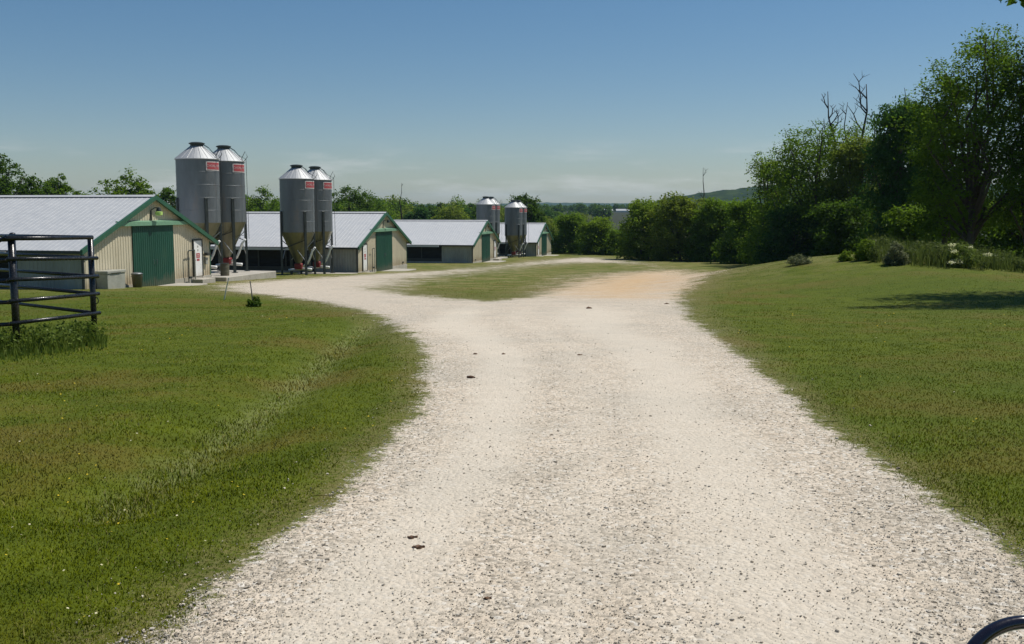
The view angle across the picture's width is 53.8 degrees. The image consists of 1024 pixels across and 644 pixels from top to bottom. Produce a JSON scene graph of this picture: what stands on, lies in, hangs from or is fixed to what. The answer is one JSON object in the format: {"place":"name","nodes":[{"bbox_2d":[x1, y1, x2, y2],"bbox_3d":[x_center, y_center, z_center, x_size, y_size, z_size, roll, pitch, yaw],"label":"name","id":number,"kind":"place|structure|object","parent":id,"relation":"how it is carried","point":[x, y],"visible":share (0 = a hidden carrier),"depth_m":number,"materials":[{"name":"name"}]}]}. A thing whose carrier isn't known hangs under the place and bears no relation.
{"place":"outdoors","nodes":[
{"label":"outdoors","id":0,"kind":"place"},
{"bbox_2d":[0,210,1023,643],"bbox_3d":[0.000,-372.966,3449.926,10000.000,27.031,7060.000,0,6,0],"label":"ground","id":1,"kind":"structure","parent":0,"point":[852,282],"depth_m":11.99,"materials":[{"name":"green plant"}]},
{"bbox_2d":[0,153,45,194],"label":"broadleaf tree","id":2,"kind":"object","parent":1,"relation":"on","point":[7,187],"visible":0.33,"depth_m":148.22,"materials":[{"name":"green plant"}]},
{"bbox_2d":[13,173,55,194],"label":"broadleaf tree","id":3,"kind":"object","parent":1,"relation":"on","point":[45,190],"visible":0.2,"depth_m":153.28,"materials":[{"name":"green plant"}]},
{"bbox_2d":[0,232,100,346],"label":"pipe fence","id":4,"kind":"object","parent":1,"relation":"on","point":[15,301],"visible":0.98,"depth_m":16.00,"materials":[{"name":"black metal"}]},
{"bbox_2d":[0,320,108,370],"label":"tall weeds","id":5,"kind":"object","parent":1,"relation":"on","point":[64,345],"visible":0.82,"depth_m":15.19,"materials":[{"name":"green plant"}]},
{"bbox_2d":[0,317,109,352],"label":"broadleaf weeds","id":6,"kind":"object","parent":1,"relation":"on","point":[48,336],"visible":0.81,"depth_m":15.58,"materials":[{"name":"green plant"}]},
{"bbox_2d":[42,173,84,194],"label":"broadleaf tree","id":7,"kind":"object","parent":1,"relation":"on","point":[61,188],"visible":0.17,"depth_m":158.18,"materials":[{"name":"green plant"}]},
{"bbox_2d":[67,191,90,194],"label":"broadleaf tree","id":8,"kind":"object","parent":1,"relation":"on","point":[75,193],"visible":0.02,"depth_m":188.16,"materials":[{"name":"green plant"}]},
{"bbox_2d":[0,195,218,288],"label":"poultry house","id":9,"kind":"structure","parent":1,"relation":"on","point":[153,239],"depth_m":53.83,"materials":[{"name":"beige metal"}]},
{"bbox_2d":[132,225,155,286],"bbox_3d":[-19.801,-3.537,54.354,0.122,3.320,1.948,1,7,12],"label":"sliding door","id":10,"kind":"structure","parent":9,"relation":"in","point":[142,236],"depth_m":54.40,"materials":[{"name":"green metal"}]},
{"bbox_2d":[153,225,174,285],"bbox_3d":[-19.382,-3.752,56.275,0.122,3.320,1.948,1,7,12],"label":"sliding door","id":11,"kind":"structure","parent":9,"relation":"in","point":[163,234],"depth_m":56.25,"materials":[{"name":"green metal"}]},
{"bbox_2d":[192,239,203,276],"bbox_3d":[-18.624,-3.811,59.843,0.102,2.200,1.060,1,7,12],"label":"walk door","id":12,"kind":"structure","parent":9,"relation":"in","point":[197,246],"depth_m":59.86,"materials":[{"name":"white paint"}]},
{"bbox_2d":[95,269,125,288],"bbox_3d":[-20.271,-2.104,51.001,0.725,1.030,1.580,1,7,12],"label":"storage box","id":13,"kind":"object","parent":1,"relation":"on","point":[111,279],"visible":0.81,"depth_m":50.52,"materials":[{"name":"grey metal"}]},
{"bbox_2d":[88,164,158,194],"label":"broadleaf tree","id":14,"kind":"object","parent":1,"relation":"on","point":[140,189],"visible":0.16,"depth_m":147.76,"materials":[{"name":"green plant"}]},
{"bbox_2d":[131,272,142,287],"bbox_3d":[-19.693,-2.206,52.974,0.595,0.820,0.595,-5,8,-37],"label":"trash can","id":15,"kind":"object","parent":1,"relation":"on","point":[136,279],"visible":0.98,"depth_m":52.78,"materials":[{"name":"metal"}]},
{"bbox_2d":[152,185,176,208],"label":"broadleaf tree","id":16,"kind":"object","parent":1,"relation":"on","point":[166,196],"visible":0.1,"depth_m":162.69,"materials":[{"name":"green plant"}]},
{"bbox_2d":[159,283,207,285],"bbox_3d":[-18.732,-1.671,55.396,1.840,0.600,4.700,1,7,12],"label":"concrete apron","id":17,"kind":"object","parent":1,"relation":"on","point":[183,284],"visible":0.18,"depth_m":56.56,"materials":[{"name":"grey concrete"}]},
{"bbox_2d":[187,250,195,282],"bbox_3d":[-18.682,-3.183,58.850,0.120,2.062,0.817,1,7,12],"label":"standpipe","id":18,"kind":"object","parent":1,"relation":"on","point":[189,277],"visible":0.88,"depth_m":58.62,"materials":[{"name":"metal"}]},
{"bbox_2d":[211,270,275,280],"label":"concrete slab","id":19,"kind":"structure","parent":1,"relation":"on","point":[241,275],"depth_m":65.86,"materials":[{"name":"grey concrete"}]},
{"bbox_2d":[174,142,223,268],"bbox_3d":[-19.723,-7.181,64.008,3.055,8.390,2.780,0,6,0],"label":"feed silo","id":20,"kind":"object","parent":19,"relation":"on","point":[198,200],"visible":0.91,"depth_m":62.84,"materials":[{"name":"metal"}]},
{"bbox_2d":[220,263,228,275],"bbox_3d":[-18.150,-3.326,63.727,0.584,0.790,0.580,0,6,0],"label":"barrel","id":21,"kind":"object","parent":19,"relation":"on","point":[224,269],"visible":1,"depth_m":63.50,"materials":[{"name":"metal"}]},
{"bbox_2d":[213,145,248,272],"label":"feed silo","id":22,"kind":"object","parent":19,"relation":"on","point":[232,189],"visible":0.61,"depth_m":66.33,"materials":[{"name":"metal"}]},
{"bbox_2d":[246,296,262,306],"bbox_3d":[-7.918,-0.616,31.035,0.537,0.437,0.558,0,6,0],"label":"grass tuft","id":23,"kind":"object","parent":1,"relation":"on","point":[255,301],"visible":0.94,"depth_m":30.93,"materials":[{"name":"green plant"}]},
{"bbox_2d":[245,185,279,211],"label":"broadleaf tree","id":24,"kind":"object","parent":1,"relation":"on","point":[252,206],"visible":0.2,"depth_m":197.95,"materials":[{"name":"green plant"}]},
{"bbox_2d":[210,212,411,272],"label":"poultry house","id":25,"kind":"structure","parent":1,"relation":"on","point":[359,236],"depth_m":82.97,"materials":[{"name":"beige metal"}]},
{"bbox_2d":[362,243,367,270],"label":"walk door","id":26,"kind":"structure","parent":25,"relation":"in","point":[365,247],"depth_m":81.62,"materials":[{"name":"white paint"}]},
{"bbox_2d":[376,232,384,270],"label":"sliding door","id":27,"kind":"structure","parent":25,"relation":"in","point":[380,241],"depth_m":85.00,"materials":[{"name":"green metal"}]},
{"bbox_2d":[384,231,392,269],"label":"sliding door","id":28,"kind":"structure","parent":25,"relation":"in","point":[387,234],"depth_m":86.95,"materials":[{"name":"green metal"}]},
{"bbox_2d":[296,272,354,273],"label":"concrete slab","id":29,"kind":"structure","parent":1,"relation":"on","point":[326,273],"depth_m":78.40,"materials":[{"name":"grey concrete"}]},
{"bbox_2d":[279,164,317,274],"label":"feed silo","id":30,"kind":"object","parent":29,"relation":"on","point":[297,215],"visible":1,"depth_m":74.18,"materials":[{"name":"metal"}]},
{"bbox_2d":[300,166,335,273],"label":"feed silo","id":31,"kind":"object","parent":29,"relation":"on","point":[323,206],"visible":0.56,"depth_m":77.11,"materials":[{"name":"metal"}]},
{"bbox_2d":[339,195,358,209],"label":"woodland tree","id":32,"kind":"object","parent":1,"relation":"on","point":[346,204],"visible":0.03,"depth_m":300.87,"materials":[{"name":"green plant"}]},
{"bbox_2d":[336,190,385,209],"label":"woodland tree","id":33,"kind":"object","parent":1,"relation":"on","point":[367,199],"visible":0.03,"depth_m":383.97,"materials":[{"name":"green plant"}]},
{"bbox_2d":[332,184,392,215],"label":"broadleaf tree","id":34,"kind":"object","parent":1,"relation":"on","point":[359,202],"visible":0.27,"depth_m":207.57,"materials":[{"name":"green plant"}]},
{"bbox_2d":[372,248,374,271],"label":"standpipe","id":35,"kind":"object","parent":1,"relation":"on","point":[372,259],"visible":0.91,"depth_m":82.87,"materials":[{"name":"metal"}]},
{"bbox_2d":[367,200,402,219],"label":"woodland tree","id":36,"kind":"object","parent":1,"relation":"on","point":[389,213],"visible":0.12,"depth_m":274.35,"materials":[{"name":"green plant"}]},
{"bbox_2d":[381,194,410,208],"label":"woodland tree","id":37,"kind":"object","parent":1,"relation":"on","point":[393,198],"visible":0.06,"depth_m":423.83,"materials":[{"name":"green plant"}]},
{"bbox_2d":[376,200,417,218],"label":"woodland tree","id":38,"kind":"object","parent":1,"relation":"on","point":[394,206],"visible":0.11,"depth_m":296.30,"materials":[{"name":"green plant"}]},
{"bbox_2d":[385,269,415,270],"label":"concrete apron","id":39,"kind":"object","parent":1,"relation":"on","point":[400,270],"visible":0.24,"depth_m":87.23,"materials":[{"name":"grey concrete"}]},
{"bbox_2d":[398,183,402,219],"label":"dead tree","id":40,"kind":"object","parent":1,"relation":"on","point":[399,202],"visible":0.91,"depth_m":238.38,"materials":[{"name":"brown wood"}]},
{"bbox_2d":[396,205,416,219],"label":"woodland tree","id":41,"kind":"object","parent":1,"relation":"on","point":[405,211],"visible":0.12,"depth_m":288.94,"materials":[{"name":"green plant"}]},
{"bbox_2d":[388,197,425,209],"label":"woodland tree","id":42,"kind":"object","parent":1,"relation":"on","point":[404,201],"visible":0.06,"depth_m":389.21,"materials":[{"name":"green plant"}]},
{"bbox_2d":[402,206,431,219],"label":"woodland tree","id":43,"kind":"object","parent":1,"relation":"on","point":[420,212],"visible":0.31,"depth_m":261.46,"materials":[{"name":"green plant"}]},
{"bbox_2d":[421,206,443,219],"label":"woodland tree","id":44,"kind":"object","parent":1,"relation":"on","point":[431,209],"visible":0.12,"depth_m":277.63,"materials":[{"name":"green plant"}]},
{"bbox_2d":[432,202,444,219],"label":"woodland tree","id":45,"kind":"object","parent":1,"relation":"on","point":[440,205],"visible":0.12,"depth_m":356.87,"materials":[{"name":"green plant"}]},
{"bbox_2d":[394,220,501,262],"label":"poultry house","id":46,"kind":"structure","parent":1,"relation":"on","point":[455,241],"depth_m":118.44,"materials":[{"name":"beige metal"}]},
{"bbox_2d":[482,234,486,261],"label":"sliding door","id":47,"kind":"structure","parent":46,"relation":"in","point":[484,250],"depth_m":120.64,"materials":[{"name":"green metal"}]},
{"bbox_2d":[486,234,489,260],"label":"sliding door","id":48,"kind":"structure","parent":46,"relation":"in","point":[487,235],"depth_m":122.67,"materials":[{"name":"green metal"}]},
{"bbox_2d":[494,240,495,257],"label":"walk door","id":49,"kind":"structure","parent":46,"relation":"in","point":[494,240],"depth_m":126.11,"materials":[{"name":"white paint"}]},
{"bbox_2d":[430,200,469,219],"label":"woodland tree","id":50,"kind":"object","parent":1,"relation":"on","point":[453,214],"visible":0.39,"depth_m":247.89,"materials":[{"name":"green plant"}]},
{"bbox_2d":[435,194,472,217],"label":"woodland tree","id":51,"kind":"object","parent":1,"relation":"on","point":[461,202],"visible":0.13,"depth_m":372.27,"materials":[{"name":"green plant"}]},
{"bbox_2d":[458,207,472,219],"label":"woodland tree","id":52,"kind":"object","parent":1,"relation":"on","point":[466,210],"visible":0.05,"depth_m":298.73,"materials":[{"name":"green plant"}]},
{"bbox_2d":[464,203,475,214],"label":"woodland tree","id":53,"kind":"object","parent":1,"relation":"on","point":[470,205],"visible":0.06,"depth_m":374.23,"materials":[{"name":"green plant"}]},
{"bbox_2d":[465,206,475,219],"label":"woodland tree","id":54,"kind":"object","parent":1,"relation":"on","point":[473,217],"visible":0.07,"depth_m":271.94,"materials":[{"name":"green plant"}]},
{"bbox_2d":[476,196,496,230],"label":"feed silo","id":55,"kind":"object","parent":1,"relation":"on","point":[485,207],"visible":0.62,"depth_m":133.72,"materials":[{"name":"metal"}]},
{"bbox_2d":[489,196,501,256],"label":"feed silo","id":56,"kind":"object","parent":1,"relation":"on","point":[497,218],"visible":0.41,"depth_m":137.05,"materials":[{"name":"metal"}]},
{"bbox_2d":[500,208,504,222],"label":"woodland tree","id":57,"kind":"object","parent":1,"relation":"on","point":[502,215],"visible":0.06,"depth_m":288.19,"materials":[{"name":"green plant"}]},
{"bbox_2d":[171,203,869,222],"bbox_3d":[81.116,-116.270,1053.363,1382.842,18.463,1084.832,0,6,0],"label":"distant woods","id":58,"kind":"object","parent":1,"relation":"on","point":[594,209],"visible":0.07,"depth_m":783.48,"materials":[{"name":"green plant"}]},
{"bbox_2d":[504,192,546,222],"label":"broadleaf tree","id":59,"kind":"object","parent":1,"relation":"on","point":[535,216],"visible":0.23,"depth_m":187.85,"materials":[{"name":"green plant"}]},
{"bbox_2d":[499,223,553,255],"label":"poultry house","id":60,"kind":"structure","parent":1,"relation":"on","point":[539,238],"depth_m":152.20,"materials":[{"name":"beige metal"}]},
{"bbox_2d":[542,234,544,255],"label":"sliding door","id":61,"kind":"structure","parent":60,"relation":"in","point":[543,235],"depth_m":154.22,"materials":[{"name":"green metal"}]},
{"bbox_2d":[544,234,546,254],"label":"sliding door","id":62,"kind":"structure","parent":60,"relation":"in","point":[545,245],"depth_m":156.12,"materials":[{"name":"green metal"}]},
{"bbox_2d":[540,216,558,236],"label":"woodland tree","id":63,"kind":"object","parent":1,"relation":"on","point":[549,223],"visible":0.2,"depth_m":259.60,"materials":[{"name":"green plant"}]},
{"bbox_2d":[544,210,557,225],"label":"woodland tree","id":64,"kind":"object","parent":1,"relation":"on","point":[550,214],"visible":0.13,"depth_m":397.40,"materials":[{"name":"green plant"}]},
{"bbox_2d":[551,212,586,253],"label":"bush","id":65,"kind":"object","parent":1,"relation":"on","point":[566,223],"visible":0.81,"depth_m":167.93,"materials":[{"name":"green plant"}]},
{"bbox_2d":[577,212,592,221],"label":"woodland tree","id":66,"kind":"object","parent":1,"relation":"on","point":[588,215],"visible":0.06,"depth_m":360.36,"materials":[{"name":"green plant"}]},
{"bbox_2d":[573,215,615,254],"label":"bush","id":67,"kind":"object","parent":1,"relation":"on","point":[595,230],"visible":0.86,"depth_m":160.00,"materials":[{"name":"green plant"}]},
{"bbox_2d":[602,227,635,254],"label":"bush","id":68,"kind":"object","parent":1,"relation":"on","point":[612,234],"visible":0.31,"depth_m":156.73,"materials":[{"name":"green plant"}]},
{"bbox_2d":[615,209,629,211],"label":"shed","id":69,"kind":"structure","parent":1,"relation":"on","point":[620,210],"depth_m":895.64,"materials":[{"name":"white paint"}]},
{"bbox_2d":[606,195,676,259],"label":"bushy tree","id":70,"kind":"object","parent":1,"relation":"on","point":[630,227],"visible":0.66,"depth_m":132.33,"materials":[{"name":"green plant"}]},
{"bbox_2d":[639,191,718,260],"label":"bushy tree","id":71,"kind":"object","parent":1,"relation":"on","point":[675,210],"visible":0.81,"depth_m":126.17,"materials":[{"name":"green plant"}]},
{"bbox_2d":[676,195,743,261],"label":"bushy tree","id":72,"kind":"object","parent":1,"relation":"on","point":[712,212],"visible":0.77,"depth_m":122.06,"materials":[{"name":"green plant"}]},
{"bbox_2d":[710,193,773,263],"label":"bushy tree","id":73,"kind":"object","parent":1,"relation":"on","point":[726,255],"visible":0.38,"depth_m":112.93,"materials":[{"name":"green plant"}]},
{"bbox_2d":[727,151,805,265],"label":"bushy tree","id":74,"kind":"object","parent":1,"relation":"on","point":[762,169],"visible":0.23,"depth_m":104.75,"materials":[{"name":"green plant"}]},
{"bbox_2d":[745,200,822,264],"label":"bushy tree","id":75,"kind":"object","parent":1,"relation":"on","point":[779,238],"visible":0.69,"depth_m":94.49,"materials":[{"name":"green plant"}]},
{"bbox_2d":[786,253,812,265],"bbox_3d":[13.206,-2.858,46.322,1.262,0.593,1.198,3,7,27],"label":"shrub","id":76,"kind":"object","parent":1,"relation":"on","point":[798,259],"visible":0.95,"depth_m":46.17,"materials":[{"name":"green plant"}]},
{"bbox_2d":[732,120,874,264],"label":"broadleaf tree","id":77,"kind":"object","parent":1,"relation":"on","point":[815,187],"visible":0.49,"depth_m":95.97,"materials":[{"name":"green plant"}]},
{"bbox_2d":[812,91,843,202],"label":"dead tree","id":78,"kind":"object","parent":1,"relation":"on","point":[837,116],"visible":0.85,"depth_m":97.53,"materials":[{"name":"brown wood"}]},
{"bbox_2d":[797,195,877,256],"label":"bushy tree","id":79,"kind":"object","parent":1,"relation":"on","point":[844,220],"visible":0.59,"depth_m":86.34,"materials":[{"name":"green plant"}]},
{"bbox_2d":[838,102,851,140],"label":"dead tree","id":80,"kind":"object","parent":1,"relation":"on","point":[845,117],"visible":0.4,"depth_m":98.41,"materials":[{"name":"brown wood"}]},
{"bbox_2d":[837,251,853,261],"bbox_3d":[14.949,-2.930,45.059,0.772,0.607,0.731,0,6,0],"label":"shrub","id":81,"kind":"object","parent":1,"relation":"on","point":[842,258],"visible":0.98,"depth_m":44.94,"materials":[{"name":"green plant"}]},
{"bbox_2d":[847,73,867,198],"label":"dead tree","id":82,"kind":"object","parent":1,"relation":"on","point":[864,109],"visible":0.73,"depth_m":95.42,"materials":[{"name":"brown wood"}]},
{"bbox_2d":[811,131,912,254],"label":"broadleaf tree","id":83,"kind":"object","parent":1,"relation":"on","point":[851,149],"visible":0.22,"depth_m":91.27,"materials":[{"name":"green plant"}]},
{"bbox_2d":[851,239,874,260],"bbox_3d":[15.604,-3.129,44.579,1.128,1.103,1.081,0,6,0],"label":"shrub","id":84,"kind":"object","parent":1,"relation":"on","point":[860,254],"visible":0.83,"depth_m":44.36,"materials":[{"name":"green plant"}]},
{"bbox_2d":[881,241,910,265],"bbox_3d":[16.079,-2.831,42.036,1.208,1.124,1.108,0,6,0],"label":"shrub","id":85,"kind":"object","parent":1,"relation":"on","point":[900,256],"visible":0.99,"depth_m":41.87,"materials":[{"name":"green plant"}]},
{"bbox_2d":[850,94,948,247],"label":"broadleaf tree","id":86,"kind":"object","parent":1,"relation":"on","point":[884,153],"visible":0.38,"depth_m":78.29,"materials":[{"name":"green plant"}]},
{"bbox_2d":[881,202,950,249],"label":"bushy tree","id":87,"kind":"object","parent":1,"relation":"on","point":[900,218],"visible":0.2,"depth_m":73.19,"materials":[{"name":"green plant"}]},
{"bbox_2d":[859,230,1023,272],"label":"tall grass band","id":88,"kind":"object","parent":1,"relation":"on","point":[936,260],"depth_m":41.34,"materials":[{"name":"green plant"}]},
{"bbox_2d":[899,75,990,244],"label":"broadleaf tree","id":89,"kind":"object","parent":1,"relation":"on","point":[927,228],"visible":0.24,"depth_m":65.14,"materials":[{"name":"green plant"}]},
{"bbox_2d":[866,234,1023,269],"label":"broadleaf weeds","id":90,"kind":"object","parent":1,"relation":"on","point":[1018,264],"visible":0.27,"depth_m":42.63,"materials":[{"name":"green plant"}]},
{"bbox_2d":[882,22,1023,252],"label":"broadleaf tree","id":91,"kind":"object","parent":1,"relation":"on","point":[970,198],"visible":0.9,"depth_m":60.58,"materials":[{"name":"green plant"}]},
{"bbox_2d":[932,184,997,252],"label":"bushy tree","id":92,"kind":"object","parent":1,"relation":"on","point":[980,239],"visible":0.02,"depth_m":77.00,"materials":[{"name":"green plant"}]},
{"bbox_2d":[943,243,991,267],"bbox_3d":[18.461,-2.677,40.963,2.259,1.072,1.757,0,6,0],"label":"flowering bush","id":93,"kind":"object","parent":1,"relation":"on","point":[953,251],"visible":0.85,"depth_m":40.80,"materials":[{"name":"green plant"}]},
{"bbox_2d":[972,35,1023,244],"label":"broadleaf tree","id":94,"kind":"object","parent":1,"relation":"on","point":[1016,173],"visible":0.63,"depth_m":58.61,"materials":[{"name":"green plant"}]},
{"bbox_2d":[974,199,1023,258],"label":"bushy tree","id":95,"kind":"object","parent":1,"relation":"on","point":[1015,242],"visible":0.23,"depth_m":73.28,"materials":[{"name":"green plant"}]},
{"bbox_2d":[999,0,1023,7],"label":"broadleaf tree","id":96,"kind":"object","parent":1,"relation":"on","point":[1010,2],"visible":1,"depth_m":29.86,"materials":[{"name":"green plant"}]},
{"bbox_2d":[0,0,1023,204],"label":"sky","id":97,"kind":"structure","parent":0,"point":[554,101],"materials":[{"name":"blue"}]},
{"bbox_2d":[5,313,1022,616],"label":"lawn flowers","id":98,"kind":"object","parent":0,"point":[187,479],"visible":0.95,"depth_m":7.32,"materials":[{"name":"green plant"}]},
{"bbox_2d":[413,202,647,206],"bbox_3d":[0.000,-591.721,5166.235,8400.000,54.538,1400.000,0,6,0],"label":"distant hills","id":99,"kind":"structure","parent":0,"point":[568,204],"depth_m":4979.45,"materials":[{"name":"green plant"}]},
{"bbox_2d":[76,257,1023,643],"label":"gravel road","id":100,"kind":"structure","parent":0,"point":[621,303],"depth_m":6.05,"materials":[{"name":"beige gravel"}]},
{"bbox_2d":[407,535,417,538],"bbox_3d":[-0.538,1.162,5.437,0.057,0.022,0.043,0,6,0],"label":"clod","id":101,"kind":"object","parent":100,"relation":"on","point":[411,537],"visible":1,"depth_m":5.44,"materials":[{"name":"soil"}]},
{"bbox_2d":[412,544,424,548],"bbox_3d":[-0.490,1.175,5.258,0.070,0.023,0.048,0,6,0],"label":"clod","id":102,"kind":"object","parent":100,"relation":"on","point":[418,546],"visible":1,"depth_m":5.25,"materials":[{"name":"soil"}]},
{"bbox_2d":[655,181,1016,209],"bbox_3d":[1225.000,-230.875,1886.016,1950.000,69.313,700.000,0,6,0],"label":"wooded hill","id":103,"kind":"structure","parent":0,"point":[722,195],"depth_m":1749.52,"materials":[{"name":"green plant"}]},
{"bbox_2d":[967,615,1023,643],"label":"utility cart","id":104,"kind":"object","parent":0,"point":[987,634],"visible":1,"depth_m":2.26,"materials":[{"name":"rubber"}]},
{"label":"concrete slab","id":105,"kind":"object","parent":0,"visible":0},
{"bbox_2d":[504,200,524,257],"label":"feed silo","id":106,"kind":"object","parent":105,"relation":"on","point":[513,223],"visible":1,"depth_m":141.97,"materials":[{"name":"metal"}]},
{"bbox_2d":[510,200,528,256],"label":"feed silo","id":107,"kind":"object","parent":105,"relation":"on","point":[524,222],"visible":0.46,"depth_m":145.07,"materials":[{"name":"metal"}]}
]}

